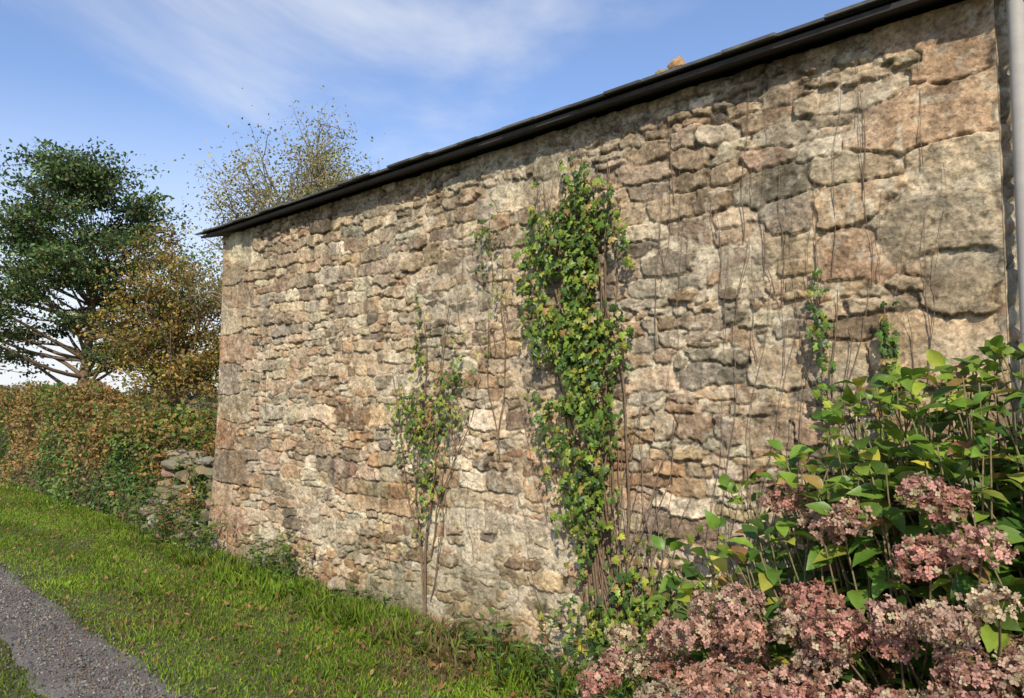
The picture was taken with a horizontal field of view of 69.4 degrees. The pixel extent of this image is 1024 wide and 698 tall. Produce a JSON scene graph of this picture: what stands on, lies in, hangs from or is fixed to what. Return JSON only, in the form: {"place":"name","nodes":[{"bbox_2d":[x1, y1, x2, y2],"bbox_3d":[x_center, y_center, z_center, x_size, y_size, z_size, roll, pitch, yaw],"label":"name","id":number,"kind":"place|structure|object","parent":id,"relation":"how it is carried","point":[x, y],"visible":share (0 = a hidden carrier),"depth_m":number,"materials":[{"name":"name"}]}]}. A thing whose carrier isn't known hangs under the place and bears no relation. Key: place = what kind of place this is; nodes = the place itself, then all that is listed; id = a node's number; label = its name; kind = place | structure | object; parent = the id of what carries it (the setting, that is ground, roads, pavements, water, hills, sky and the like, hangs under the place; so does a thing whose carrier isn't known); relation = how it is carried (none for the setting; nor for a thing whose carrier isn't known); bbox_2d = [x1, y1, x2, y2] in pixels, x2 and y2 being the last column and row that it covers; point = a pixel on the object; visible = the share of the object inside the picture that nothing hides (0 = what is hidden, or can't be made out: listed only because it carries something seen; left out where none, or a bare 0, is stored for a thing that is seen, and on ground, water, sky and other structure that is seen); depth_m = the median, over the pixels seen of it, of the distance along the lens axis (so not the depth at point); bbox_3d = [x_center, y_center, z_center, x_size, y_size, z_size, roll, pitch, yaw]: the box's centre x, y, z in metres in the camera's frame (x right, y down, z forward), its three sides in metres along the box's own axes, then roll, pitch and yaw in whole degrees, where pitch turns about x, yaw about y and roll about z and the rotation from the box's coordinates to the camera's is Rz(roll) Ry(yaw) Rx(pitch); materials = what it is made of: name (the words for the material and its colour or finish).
{"place":"outdoors","nodes":[
{"label":"outdoors","id":0,"kind":"place"},
{"bbox_2d":[0,538,252,697],"bbox_3d":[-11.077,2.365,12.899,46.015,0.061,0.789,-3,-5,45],"label":"gravel path","id":1,"kind":"structure","parent":0,"point":[40,677],"depth_m":4.45,"materials":[{"name":"grey gravel"}]},
{"bbox_2d":[0,397,651,697],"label":"ground","id":2,"kind":"structure","parent":0,"point":[206,651],"depth_m":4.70,"materials":[{"name":"green plant"}]},
{"bbox_2d":[0,405,196,526],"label":"earth bank","id":3,"kind":"structure","parent":2,"relation":"on","point":[85,473],"depth_m":10.99,"materials":[{"name":"green plant"}]},
{"bbox_2d":[0,137,216,388],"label":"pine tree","id":4,"kind":"object","parent":2,"relation":"on","point":[84,181],"visible":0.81,"depth_m":22.84,"materials":[{"name":"green plant"}]},
{"bbox_2d":[0,376,217,540],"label":"hedge","id":5,"kind":"object","parent":2,"relation":"on","point":[135,424],"visible":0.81,"depth_m":10.14,"materials":[{"name":"green plant"}]},
{"bbox_2d":[2,380,217,408],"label":"distant trees","id":6,"kind":"object","parent":2,"relation":"on","point":[184,399],"depth_m":76.10,"materials":[{"name":"brown plant"}]},
{"bbox_2d":[65,199,222,411],"bbox_3d":[-9.596,-0.702,21.904,5.733,7.618,6.738,-3,-5,44],"label":"oak tree","id":7,"kind":"object","parent":2,"relation":"on","point":[175,375],"visible":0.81,"depth_m":21.10,"materials":[{"name":"orange plant"}]},
{"bbox_2d":[117,477,208,551],"bbox_3d":[-3.736,1.738,7.838,2.096,0.684,0.412,-3,-5,44],"label":"fern plant","id":8,"kind":"object","parent":2,"relation":"on","point":[157,517],"visible":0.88,"depth_m":7.81,"materials":[{"name":"green plant"}]},
{"bbox_2d":[137,449,213,550],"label":"rubble stone wall","id":9,"kind":"structure","parent":2,"relation":"on","point":[205,467],"depth_m":7.96,"materials":[{"name":"grey stone"}]},
{"bbox_2d":[158,243,221,368],"bbox_3d":[-6.695,-0.169,21.293,5.468,6.558,5.600,0,-3,6],"label":"oak tree","id":10,"kind":"object","parent":2,"relation":"on","point":[208,323],"visible":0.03,"depth_m":19.97,"materials":[{"name":"brown plant"}]},
{"bbox_2d":[172,504,233,560],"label":"nettle plant","id":11,"kind":"object","parent":2,"relation":"on","point":[188,539],"visible":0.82,"depth_m":7.12,"materials":[{"name":"green plant"}]},
{"bbox_2d":[157,86,398,318],"bbox_3d":[-5.347,-1.967,19.948,6.832,9.978,7.481,-3,-5,44],"label":"birch tree","id":12,"kind":"object","parent":2,"relation":"on","point":[319,174],"visible":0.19,"depth_m":19.36,"materials":[{"name":"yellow plant"}]},
{"bbox_2d":[240,530,315,605],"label":"nettle plant","id":13,"kind":"object","parent":2,"relation":"on","point":[284,571],"visible":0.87,"depth_m":6.14,"materials":[{"name":"green plant"}]},
{"bbox_2d":[0,490,565,697],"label":"fallen leaves","id":14,"kind":"object","parent":2,"relation":"on","point":[431,664],"visible":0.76,"depth_m":4.91,"materials":[{"name":"brown plant"}]},
{"bbox_2d":[302,579,402,620],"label":"nettle plant","id":15,"kind":"object","parent":2,"relation":"on","point":[359,592],"visible":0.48,"depth_m":5.41,"materials":[{"name":"green plant"}]},
{"bbox_2d":[410,603,581,690],"bbox_3d":[-0.166,1.707,4.278,1.186,0.337,0.551,-3,-5,44],"label":"bramble plant","id":16,"kind":"object","parent":2,"relation":"on","point":[471,654],"visible":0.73,"depth_m":4.33,"materials":[{"name":"green plant"}]},
{"bbox_2d":[481,604,679,697],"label":"bramble plant","id":17,"kind":"object","parent":2,"relation":"on","point":[592,648],"visible":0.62,"depth_m":3.80,"materials":[{"name":"green plant"}]},
{"bbox_2d":[195,0,1023,695],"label":"stone barn","id":18,"kind":"structure","parent":2,"relation":"on","point":[391,240],"depth_m":3.95,"materials":[{"name":"stone"}]},
{"bbox_2d":[384,293,481,614],"bbox_3d":[-0.559,0.702,4.982,0.955,2.192,0.110,-3,-5,44],"label":"climbing ivy","id":19,"kind":"object","parent":18,"relation":"attached to","point":[420,415],"visible":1,"depth_m":5.00,"materials":[{"name":"green plant"}]},
{"bbox_2d":[465,203,519,457],"bbox_3d":[-0.151,-0.125,4.642,0.516,1.602,0.103,-3,-5,44],"label":"climbing ivy","id":20,"kind":"object","parent":18,"relation":"attached to","point":[489,253],"visible":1,"depth_m":4.64,"materials":[{"name":"green plant"}]},
{"bbox_2d":[259,37,945,655],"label":"dead creeper stems","id":21,"kind":"object","parent":18,"relation":"attached to","point":[735,319],"visible":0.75,"depth_m":3.44,"materials":[{"name":"brown plant"}]},
{"bbox_2d":[513,124,693,683],"bbox_3d":[0.442,0.293,4.007,1.130,3.095,0.176,-3,-5,44],"label":"climbing ivy","id":22,"kind":"object","parent":18,"relation":"attached to","point":[577,326],"visible":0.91,"depth_m":4.06,"materials":[{"name":"green plant"}]},
{"bbox_2d":[536,523,761,692],"bbox_3d":[0.651,1.425,3.766,1.473,1.146,0.132,-3,-5,44],"label":"climbing ivy","id":23,"kind":"object","parent":18,"relation":"attached to","point":[645,625],"visible":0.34,"depth_m":3.80,"materials":[{"name":"green plant"}]},
{"bbox_2d":[795,267,851,494],"bbox_3d":[1.329,0.563,3.178,0.255,1.855,0.113,-3,-5,44],"label":"climbing ivy","id":24,"kind":"object","parent":18,"relation":"attached to","point":[818,340],"visible":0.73,"depth_m":3.20,"materials":[{"name":"green plant"}]},
{"bbox_2d":[856,301,901,550],"bbox_3d":[1.516,0.642,3.009,0.110,1.677,0.197,2,-4,-35],"label":"climbing ivy","id":25,"kind":"object","parent":18,"relation":"attached to","point":[889,362],"visible":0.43,"depth_m":3.01,"materials":[{"name":"green plant"}]},
{"bbox_2d":[535,633,696,697],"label":"bramble plant","id":26,"kind":"object","parent":2,"relation":"on","point":[599,648],"visible":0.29,"depth_m":3.23,"materials":[{"name":"green plant"}]},
{"bbox_2d":[575,334,1023,697],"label":"hydrangea bush","id":27,"kind":"object","parent":2,"relation":"on","point":[933,607],"visible":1,"depth_m":2.24,"materials":[{"name":"pink plant"}]},
{"bbox_2d":[0,0,864,396],"label":"sky","id":28,"kind":"structure","parent":0,"point":[159,80],"materials":[{"name":"blue"}]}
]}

